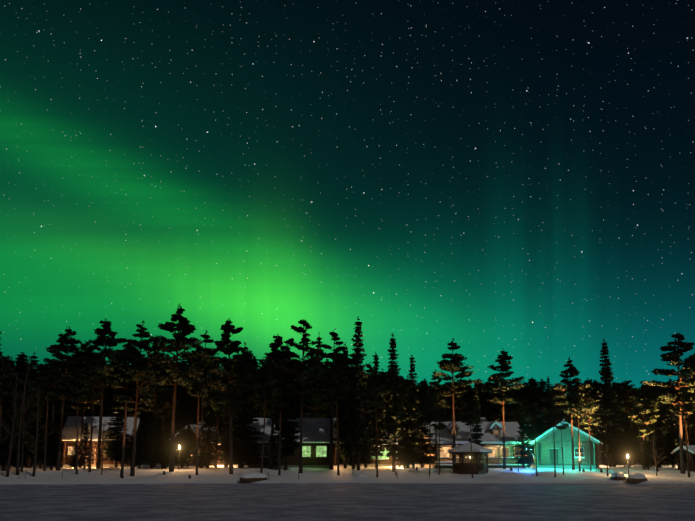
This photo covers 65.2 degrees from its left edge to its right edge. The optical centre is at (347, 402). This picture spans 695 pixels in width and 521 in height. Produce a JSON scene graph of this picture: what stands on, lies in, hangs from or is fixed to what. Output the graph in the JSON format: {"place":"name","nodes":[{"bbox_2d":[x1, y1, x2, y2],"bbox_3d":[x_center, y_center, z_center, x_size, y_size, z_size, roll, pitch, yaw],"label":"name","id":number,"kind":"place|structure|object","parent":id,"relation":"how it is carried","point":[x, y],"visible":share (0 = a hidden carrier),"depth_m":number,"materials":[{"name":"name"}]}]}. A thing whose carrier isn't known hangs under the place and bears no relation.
{"place":"outdoors","nodes":[
{"label":"outdoors","id":0,"kind":"place"},
{"bbox_2d":[0,460,694,520],"bbox_3d":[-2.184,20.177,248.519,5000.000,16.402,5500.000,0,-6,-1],"label":"snow ground","id":1,"kind":"structure","parent":0,"point":[221,493],"depth_m":35.13,"materials":[{"name":"white snow"}]},
{"bbox_2d":[0,332,11,461],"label":"spruce tree","id":2,"kind":"object","parent":1,"relation":"on","point":[3,433],"visible":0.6,"depth_m":59.68,"materials":[{"name":"green plant"}]},
{"bbox_2d":[0,355,18,436],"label":"pine tree","id":3,"kind":"object","parent":1,"relation":"on","point":[6,391],"visible":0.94,"depth_m":57.30,"materials":[{"name":"green plant"}]},
{"bbox_2d":[0,385,24,470],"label":"spruce tree","id":4,"kind":"object","parent":1,"relation":"on","point":[2,444],"visible":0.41,"depth_m":60.55,"materials":[{"name":"green plant"}]},
{"bbox_2d":[0,375,31,476],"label":"birch tree","id":5,"kind":"object","parent":1,"relation":"on","point":[10,433],"visible":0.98,"depth_m":54.88,"materials":[{"name":"brown plant"}]},
{"bbox_2d":[7,429,31,466],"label":"spruce tree","id":6,"kind":"object","parent":1,"relation":"on","point":[13,459],"visible":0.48,"depth_m":60.45,"materials":[{"name":"green plant"}]},
{"bbox_2d":[2,356,42,474],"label":"birch tree","id":7,"kind":"object","parent":1,"relation":"on","point":[19,437],"visible":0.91,"depth_m":57.00,"materials":[{"name":"brown plant"}]},
{"bbox_2d":[5,352,43,451],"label":"spruce tree","id":8,"kind":"object","parent":1,"relation":"on","point":[21,364],"visible":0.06,"depth_m":84.84,"materials":[{"name":"green plant"}]},
{"bbox_2d":[12,373,37,471],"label":"pine tree","id":9,"kind":"object","parent":1,"relation":"on","point":[31,389],"visible":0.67,"depth_m":58.78,"materials":[{"name":"green plant"}]},
{"bbox_2d":[16,352,47,467],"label":"spruce tree","id":10,"kind":"object","parent":1,"relation":"on","point":[30,430],"visible":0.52,"depth_m":70.77,"materials":[{"name":"green plant"}]},
{"bbox_2d":[18,385,54,476],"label":"birch tree","id":11,"kind":"object","parent":1,"relation":"on","point":[36,440],"visible":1,"depth_m":55.79,"materials":[{"name":"brown plant"}]},
{"bbox_2d":[31,428,44,468],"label":"spruce tree","id":12,"kind":"object","parent":1,"relation":"on","point":[41,444],"visible":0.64,"depth_m":64.81,"materials":[{"name":"green plant"}]},
{"bbox_2d":[27,363,62,470],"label":"pine tree","id":13,"kind":"object","parent":1,"relation":"on","point":[49,395],"visible":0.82,"depth_m":60.81,"materials":[{"name":"green plant"}]},
{"bbox_2d":[38,421,65,469],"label":"spruce tree","id":14,"kind":"object","parent":1,"relation":"on","point":[51,452],"visible":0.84,"depth_m":62.44,"materials":[{"name":"green plant"}]},
{"bbox_2d":[51,385,91,415],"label":"pine tree","id":15,"kind":"object","parent":1,"relation":"on","point":[68,412],"visible":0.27,"depth_m":77.98,"materials":[{"name":"green plant"}]},
{"bbox_2d":[33,326,110,470],"bbox_3d":[-32.574,-0.591,63.161,6.893,16.901,7.590,-5,-8,41],"label":"pine tree","id":16,"kind":"object","parent":1,"relation":"on","point":[64,341],"visible":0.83,"depth_m":62.33,"materials":[{"name":"green plant"}]},
{"bbox_2d":[48,356,97,444],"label":"spruce tree","id":17,"kind":"object","parent":1,"relation":"on","point":[85,414],"visible":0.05,"depth_m":82.48,"materials":[{"name":"green plant"}]},
{"bbox_2d":[61,369,92,473],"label":"pine tree","id":18,"kind":"object","parent":1,"relation":"on","point":[80,392],"visible":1,"depth_m":57.88,"materials":[{"name":"green plant"}]},
{"bbox_2d":[54,340,107,467],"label":"pine tree","id":19,"kind":"object","parent":1,"relation":"on","point":[88,400],"visible":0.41,"depth_m":67.91,"materials":[{"name":"green plant"}]},
{"bbox_2d":[73,423,94,468],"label":"spruce tree","id":20,"kind":"object","parent":1,"relation":"on","point":[84,444],"visible":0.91,"depth_m":64.50,"materials":[{"name":"green plant"}]},
{"bbox_2d":[77,360,114,471],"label":"pine tree","id":21,"kind":"object","parent":1,"relation":"on","point":[96,393],"visible":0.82,"depth_m":60.33,"materials":[{"name":"green plant"}]},
{"bbox_2d":[61,412,141,467],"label":"log cabin","id":22,"kind":"object","parent":1,"relation":"on","point":[69,431],"visible":0.39,"depth_m":71.87,"materials":[{"name":"brown wood"}]},
{"bbox_2d":[87,374,116,416],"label":"spruce tree","id":23,"kind":"object","parent":1,"relation":"on","point":[96,407],"visible":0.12,"depth_m":82.92,"materials":[{"name":"green plant"}]},
{"bbox_2d":[80,318,127,468],"bbox_3d":[-29.508,-1.306,65.251,5.712,18.401,7.048,2,-6,-21],"label":"pine tree","id":24,"kind":"object","parent":1,"relation":"on","point":[110,340],"visible":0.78,"depth_m":64.97,"materials":[{"name":"green plant"}]},
{"bbox_2d":[95,397,131,467],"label":"spruce tree","id":25,"kind":"object","parent":1,"relation":"on","point":[115,446],"visible":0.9,"depth_m":68.48,"materials":[{"name":"green plant"}]},
{"bbox_2d":[108,341,152,476],"bbox_3d":[-22.851,0.560,56.317,4.012,14.201,3.842,-3,-7,36],"label":"pine tree","id":26,"kind":"object","parent":1,"relation":"on","point":[125,357],"visible":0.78,"depth_m":56.03,"materials":[{"name":"green plant"}]},
{"bbox_2d":[121,429,144,465],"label":"spruce tree","id":27,"kind":"object","parent":1,"relation":"on","point":[129,458],"visible":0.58,"depth_m":66.57,"materials":[{"name":"green plant"}]},
{"bbox_2d":[94,320,173,475],"bbox_3d":[-22.255,-0.623,57.046,7.186,16.605,7.943,5,-8,-40],"label":"pine tree","id":28,"kind":"object","parent":1,"relation":"on","point":[145,372],"visible":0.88,"depth_m":56.80,"materials":[{"name":"green plant"}]},
{"bbox_2d":[135,420,145,468],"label":"spruce tree","id":29,"kind":"object","parent":1,"relation":"on","point":[140,432],"visible":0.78,"depth_m":67.44,"materials":[{"name":"green plant"}]},
{"bbox_2d":[123,354,160,463],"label":"spruce tree","id":30,"kind":"object","parent":1,"relation":"on","point":[132,403],"visible":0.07,"depth_m":84.47,"materials":[{"name":"green plant"}]},
{"bbox_2d":[137,385,171,464],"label":"spruce tree","id":31,"kind":"object","parent":1,"relation":"on","point":[148,414],"visible":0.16,"depth_m":82.96,"materials":[{"name":"green plant"}]},
{"bbox_2d":[136,342,184,466],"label":"pine tree","id":32,"kind":"object","parent":1,"relation":"on","point":[156,395],"visible":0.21,"depth_m":75.12,"materials":[{"name":"green plant"}]},
{"bbox_2d":[145,390,177,468],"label":"pine tree","id":33,"kind":"object","parent":1,"relation":"on","point":[162,404],"visible":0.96,"depth_m":65.77,"materials":[{"name":"green plant"}]},
{"bbox_2d":[158,433,169,468],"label":"spruce tree","id":34,"kind":"object","parent":1,"relation":"on","point":[165,454],"visible":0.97,"depth_m":64.55,"materials":[{"name":"green plant"}]},
{"bbox_2d":[156,410,174,467],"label":"spruce tree","id":35,"kind":"object","parent":1,"relation":"on","point":[165,427],"visible":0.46,"depth_m":68.97,"materials":[{"name":"green plant"}]},
{"bbox_2d":[151,390,182,444],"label":"pine tree","id":36,"kind":"object","parent":1,"relation":"on","point":[168,392],"visible":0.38,"depth_m":71.86,"materials":[{"name":"green plant"}]},
{"bbox_2d":[158,356,188,437],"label":"spruce tree","id":37,"kind":"object","parent":1,"relation":"on","point":[179,392],"visible":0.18,"depth_m":90.28,"materials":[{"name":"green plant"}]},
{"bbox_2d":[146,303,210,471],"bbox_3d":[-19.765,-1.869,61.146,7.890,19.213,7.380,-1,-5,27],"label":"pine tree","id":38,"kind":"object","parent":1,"relation":"on","point":[184,327],"visible":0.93,"depth_m":60.89,"materials":[{"name":"green plant"}]},
{"bbox_2d":[174,422,194,467],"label":"spruce tree","id":39,"kind":"object","parent":1,"relation":"on","point":[185,449],"visible":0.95,"depth_m":70.59,"materials":[{"name":"green plant"}]},
{"bbox_2d":[174,355,210,474],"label":"pine tree","id":40,"kind":"object","parent":1,"relation":"on","point":[201,377],"visible":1,"depth_m":57.10,"materials":[{"name":"green plant"}]},
{"bbox_2d":[167,423,228,465],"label":"log cabin","id":41,"kind":"object","parent":1,"relation":"on","point":[194,434],"visible":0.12,"depth_m":79.03,"materials":[{"name":"brown wood"}]},
{"bbox_2d":[193,410,224,467],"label":"spruce tree","id":42,"kind":"object","parent":1,"relation":"on","point":[208,428],"visible":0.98,"depth_m":64.76,"materials":[{"name":"green plant"}]},
{"bbox_2d":[191,330,226,467],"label":"pine tree","id":43,"kind":"object","parent":1,"relation":"on","point":[212,352],"visible":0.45,"depth_m":67.01,"materials":[{"name":"green plant"}]},
{"bbox_2d":[203,378,233,467],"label":"pine tree","id":44,"kind":"object","parent":1,"relation":"on","point":[216,394],"visible":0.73,"depth_m":65.52,"materials":[{"name":"green plant"}]},
{"bbox_2d":[217,416,228,466],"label":"spruce tree","id":45,"kind":"object","parent":1,"relation":"on","point":[225,435],"visible":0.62,"depth_m":70.67,"materials":[{"name":"green plant"}]},
{"bbox_2d":[192,318,259,473],"bbox_3d":[-12.848,-0.884,59.044,7.413,17.280,6.986,-2,-6,19],"label":"pine tree","id":46,"kind":"object","parent":1,"relation":"on","point":[228,383],"visible":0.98,"depth_m":59.02,"materials":[{"name":"green plant"}]},
{"bbox_2d":[225,414,253,467],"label":"spruce tree","id":47,"kind":"object","parent":1,"relation":"on","point":[239,447],"visible":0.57,"depth_m":66.50,"materials":[{"name":"green plant"}]},
{"bbox_2d":[226,342,262,467],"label":"spruce tree","id":48,"kind":"object","parent":1,"relation":"on","point":[248,420],"visible":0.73,"depth_m":66.83,"materials":[{"name":"green plant"}]},
{"bbox_2d":[240,472,266,481],"bbox_3d":[-8.938,7.022,51.725,3.000,0.830,1.140,5,-8,-40],"label":"rowboat","id":49,"kind":"object","parent":1,"relation":"on","point":[254,476],"visible":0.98,"depth_m":51.20,"materials":[{"name":"wood"}]},
{"bbox_2d":[253,363,279,472],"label":"pine tree","id":50,"kind":"object","parent":1,"relation":"on","point":[261,389],"visible":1,"depth_m":56.41,"materials":[{"name":"green plant"}]},
{"bbox_2d":[256,334,295,468],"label":"pine tree","id":51,"kind":"object","parent":1,"relation":"on","point":[275,345],"visible":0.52,"depth_m":64.90,"materials":[{"name":"green plant"}]},
{"bbox_2d":[266,370,291,474],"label":"pine tree","id":52,"kind":"object","parent":1,"relation":"on","point":[283,387],"visible":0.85,"depth_m":59.27,"materials":[{"name":"green plant"}]},
{"bbox_2d":[268,344,303,469],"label":"spruce tree","id":53,"kind":"object","parent":1,"relation":"on","point":[288,442],"visible":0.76,"depth_m":63.79,"materials":[{"name":"green plant"}]},
{"bbox_2d":[245,413,336,468],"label":"house","id":54,"kind":"structure","parent":1,"relation":"on","point":[316,445],"depth_m":68.34,"materials":[{"name":"brown wood"}]},
{"bbox_2d":[270,319,327,472],"bbox_3d":[-5.295,-0.974,59.937,6.424,17.477,8.360,0,-6,1],"label":"pine tree","id":55,"kind":"object","parent":1,"relation":"on","point":[312,353],"visible":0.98,"depth_m":59.87,"materials":[{"name":"green plant"}]},
{"bbox_2d":[311,332,330,417],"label":"spruce tree","id":56,"kind":"object","parent":1,"relation":"on","point":[318,339],"visible":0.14,"depth_m":83.68,"materials":[{"name":"green plant"}]},
{"bbox_2d":[296,329,369,469],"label":"pine tree","id":57,"kind":"object","parent":1,"relation":"on","point":[339,359],"visible":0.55,"depth_m":66.51,"materials":[{"name":"green plant"}]},
{"bbox_2d":[324,366,342,465],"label":"spruce tree","id":58,"kind":"object","parent":1,"relation":"on","point":[329,397],"visible":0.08,"depth_m":85.78,"materials":[{"name":"green plant"}]},
{"bbox_2d":[324,366,349,474],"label":"pine tree","id":59,"kind":"object","parent":1,"relation":"on","point":[336,385],"visible":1,"depth_m":58.27,"materials":[{"name":"green plant"}]},
{"bbox_2d":[333,342,354,467],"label":"spruce tree","id":60,"kind":"object","parent":1,"relation":"on","point":[342,420],"visible":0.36,"depth_m":68.52,"materials":[{"name":"green plant"}]},
{"bbox_2d":[340,316,375,469],"bbox_3d":[1.319,-1.272,63.660,4.312,18.277,4.298,-3,-7,24],"label":"spruce tree","id":61,"kind":"object","parent":1,"relation":"on","point":[360,430],"visible":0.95,"depth_m":63.19,"materials":[{"name":"green plant"}]},
{"bbox_2d":[360,415,379,467],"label":"spruce tree","id":62,"kind":"object","parent":1,"relation":"on","point":[366,461],"visible":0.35,"depth_m":68.70,"materials":[{"name":"green plant"}]},
{"bbox_2d":[355,370,389,476],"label":"pine tree","id":63,"kind":"object","parent":1,"relation":"on","point":[374,379],"visible":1,"depth_m":56.35,"materials":[{"name":"green plant"}]},
{"bbox_2d":[365,352,387,467],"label":"spruce tree","id":64,"kind":"object","parent":1,"relation":"on","point":[380,411],"visible":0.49,"depth_m":71.15,"materials":[{"name":"green plant"}]},
{"bbox_2d":[360,432,405,466],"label":"log cabin","id":65,"kind":"object","parent":1,"relation":"on","point":[384,461],"visible":0.14,"depth_m":77.31,"materials":[{"name":"brown wood"}]},
{"bbox_2d":[379,334,407,471],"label":"spruce tree","id":66,"kind":"object","parent":1,"relation":"on","point":[393,416],"visible":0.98,"depth_m":61.34,"materials":[{"name":"green plant"}]},
{"bbox_2d":[381,375,417,466],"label":"pine tree","id":67,"kind":"object","parent":1,"relation":"on","point":[404,391],"visible":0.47,"depth_m":75.59,"materials":[{"name":"green plant"}]},
{"bbox_2d":[395,429,415,468],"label":"spruce tree","id":68,"kind":"object","parent":1,"relation":"on","point":[403,461],"visible":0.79,"depth_m":64.77,"materials":[{"name":"green plant"}]},
{"bbox_2d":[404,355,423,468],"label":"spruce tree","id":69,"kind":"object","parent":1,"relation":"on","point":[415,432],"visible":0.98,"depth_m":65.28,"materials":[{"name":"green plant"}]},
{"bbox_2d":[409,394,441,467],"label":"spruce tree","id":70,"kind":"object","parent":1,"relation":"on","point":[423,458],"visible":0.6,"depth_m":68.30,"materials":[{"name":"green plant"}]},
{"bbox_2d":[419,394,442,474],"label":"pine tree","id":71,"kind":"object","parent":1,"relation":"on","point":[431,402],"visible":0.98,"depth_m":59.28,"materials":[{"name":"green plant"}]},
{"bbox_2d":[418,369,450,467],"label":"pine tree","id":72,"kind":"object","parent":1,"relation":"on","point":[432,391],"visible":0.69,"depth_m":67.64,"materials":[{"name":"green plant"}]},
{"bbox_2d":[431,406,453,474],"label":"pine tree","id":73,"kind":"object","parent":1,"relation":"on","point":[437,419],"visible":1,"depth_m":58.80,"materials":[{"name":"green plant"}]},
{"bbox_2d":[443,379,464,421],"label":"spruce tree","id":74,"kind":"object","parent":1,"relation":"on","point":[456,401],"visible":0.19,"depth_m":84.83,"materials":[{"name":"green plant"}]},
{"bbox_2d":[434,338,482,462],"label":"pine tree","id":75,"kind":"object","parent":1,"relation":"on","point":[454,362],"visible":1,"depth_m":66.08,"materials":[{"name":"green plant"}]},
{"bbox_2d":[459,402,478,477],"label":"pine tree","id":76,"kind":"object","parent":1,"relation":"on","point":[469,410],"visible":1,"depth_m":56.24,"materials":[{"name":"green plant"}]},
{"bbox_2d":[448,437,492,474],"bbox_3d":[13.569,5.950,60.143,4.240,4.380,4.896,1,-6,-13],"label":"gazebo","id":77,"kind":"object","parent":1,"relation":"on","point":[464,450],"visible":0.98,"depth_m":58.78,"materials":[{"name":"brown wood"}]},
{"bbox_2d":[420,418,533,467],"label":"house","id":78,"kind":"structure","parent":1,"relation":"on","point":[492,433],"depth_m":70.21,"materials":[{"name":"brown wood"}]},
{"bbox_2d":[471,387,486,460],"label":"spruce tree","id":79,"kind":"object","parent":1,"relation":"on","point":[476,436],"visible":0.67,"depth_m":64.86,"materials":[{"name":"green plant"}]},
{"bbox_2d":[482,402,505,421],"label":"pine tree","id":80,"kind":"object","parent":1,"relation":"on","point":[493,416],"visible":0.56,"depth_m":85.71,"materials":[{"name":"green plant"}]},
{"bbox_2d":[481,348,525,468],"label":"pine tree","id":81,"kind":"object","parent":1,"relation":"on","point":[503,358],"visible":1,"depth_m":65.68,"materials":[{"name":"green plant"}]},
{"bbox_2d":[482,472,528,477],"bbox_3d":[16.462,7.413,56.147,5.200,0.580,2.607,0,-6,-1],"label":"snow mound","id":82,"kind":"object","parent":1,"relation":"on","point":[505,475],"visible":0.95,"depth_m":55.35,"materials":[{"name":"white snow"}]},
{"bbox_2d":[502,395,527,422],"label":"pine tree","id":83,"kind":"object","parent":1,"relation":"on","point":[516,411],"visible":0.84,"depth_m":82.08,"materials":[{"name":"green plant"}]},
{"bbox_2d":[512,419,534,467],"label":"spruce tree","id":84,"kind":"object","parent":1,"relation":"on","point":[522,451],"visible":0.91,"depth_m":66.14,"materials":[{"name":"green plant"}]},
{"bbox_2d":[522,402,542,475],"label":"pine tree","id":85,"kind":"object","parent":1,"relation":"on","point":[532,410],"visible":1,"depth_m":56.35,"materials":[{"name":"green plant"}]},
{"bbox_2d":[526,396,545,454],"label":"spruce tree","id":86,"kind":"object","parent":1,"relation":"on","point":[540,401],"visible":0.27,"depth_m":83.61,"materials":[{"name":"green plant"}]},
{"bbox_2d":[542,398,560,476],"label":"pine tree","id":87,"kind":"object","parent":1,"relation":"on","point":[549,415],"visible":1,"depth_m":55.38,"materials":[{"name":"green plant"}]},
{"bbox_2d":[554,406,574,474],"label":"pine tree","id":88,"kind":"object","parent":1,"relation":"on","point":[562,426],"visible":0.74,"depth_m":57.47,"materials":[{"name":"green plant"}]},
{"bbox_2d":[531,419,602,468],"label":"log cabin","id":89,"kind":"object","parent":1,"relation":"on","point":[545,451],"visible":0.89,"depth_m":66.60,"materials":[{"name":"brown wood"}]},
{"bbox_2d":[553,357,592,469],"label":"pine tree","id":90,"kind":"object","parent":1,"relation":"on","point":[572,370],"visible":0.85,"depth_m":63.68,"materials":[{"name":"green plant"}]},
{"bbox_2d":[568,394,586,470],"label":"pine tree","id":91,"kind":"object","parent":1,"relation":"on","point":[576,411],"visible":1,"depth_m":61.35,"materials":[{"name":"green plant"}]},
{"bbox_2d":[579,382,608,470],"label":"pine tree","id":92,"kind":"object","parent":1,"relation":"on","point":[591,407],"visible":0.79,"depth_m":63.01,"materials":[{"name":"green plant"}]},
{"bbox_2d":[589,399,613,476],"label":"pine tree","id":93,"kind":"object","parent":1,"relation":"on","point":[604,411],"visible":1,"depth_m":56.59,"materials":[{"name":"green plant"}]},
{"bbox_2d":[592,338,626,466],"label":"spruce tree","id":94,"kind":"object","parent":1,"relation":"on","point":[605,372],"visible":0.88,"depth_m":74.65,"materials":[{"name":"green plant"}]},
{"bbox_2d":[601,422,627,466],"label":"spruce tree","id":95,"kind":"object","parent":1,"relation":"on","point":[615,456],"visible":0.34,"depth_m":75.01,"materials":[{"name":"green plant"}]},
{"bbox_2d":[621,413,640,465],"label":"spruce tree","id":96,"kind":"object","parent":1,"relation":"on","point":[629,439],"visible":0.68,"depth_m":78.69,"materials":[{"name":"green plant"}]},
{"bbox_2d":[609,380,660,464],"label":"pine tree","id":97,"kind":"object","parent":1,"relation":"on","point":[623,406],"visible":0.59,"depth_m":83.55,"materials":[{"name":"green plant"}]},
{"bbox_2d":[628,384,659,469],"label":"pine tree","id":98,"kind":"object","parent":1,"relation":"on","point":[637,418],"visible":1,"depth_m":63.52,"materials":[{"name":"green plant"}]},
{"bbox_2d":[638,435,656,469],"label":"spruce tree","id":99,"kind":"object","parent":1,"relation":"on","point":[649,461],"visible":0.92,"depth_m":63.23,"materials":[{"name":"green plant"}]},
{"bbox_2d":[633,391,662,467],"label":"pine tree","id":100,"kind":"object","parent":1,"relation":"on","point":[654,403],"visible":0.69,"depth_m":65.47,"materials":[{"name":"green plant"}]},
{"bbox_2d":[642,412,670,467],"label":"spruce tree","id":101,"kind":"object","parent":1,"relation":"on","point":[657,433],"visible":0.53,"depth_m":71.22,"materials":[{"name":"green plant"}]},
{"bbox_2d":[642,400,675,467],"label":"pine tree","id":102,"kind":"object","parent":1,"relation":"on","point":[663,412],"visible":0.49,"depth_m":71.88,"materials":[{"name":"green plant"}]},
{"bbox_2d":[640,333,694,473],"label":"pine tree","id":103,"kind":"object","parent":1,"relation":"on","point":[674,356],"visible":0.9,"depth_m":59.71,"materials":[{"name":"green plant"}]},
{"bbox_2d":[653,382,683,431],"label":"pine tree","id":104,"kind":"object","parent":1,"relation":"on","point":[665,390],"visible":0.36,"depth_m":85.83,"materials":[{"name":"green plant"}]},
{"bbox_2d":[660,407,679,467],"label":"spruce tree","id":105,"kind":"object","parent":1,"relation":"on","point":[671,447],"visible":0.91,"depth_m":69.20,"materials":[{"name":"green plant"}]},
{"bbox_2d":[669,388,694,476],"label":"pine tree","id":106,"kind":"object","parent":1,"relation":"on","point":[688,408],"visible":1,"depth_m":56.65,"materials":[{"name":"green plant"}]},
{"bbox_2d":[671,445,694,471],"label":"wood shed","id":107,"kind":"structure","parent":1,"relation":"on","point":[691,449],"depth_m":62.15,"materials":[{"name":"brown wood"}]},
{"bbox_2d":[0,0,694,388],"label":"sky","id":108,"kind":"structure","parent":0,"point":[517,177],"materials":[{"name":"green"}]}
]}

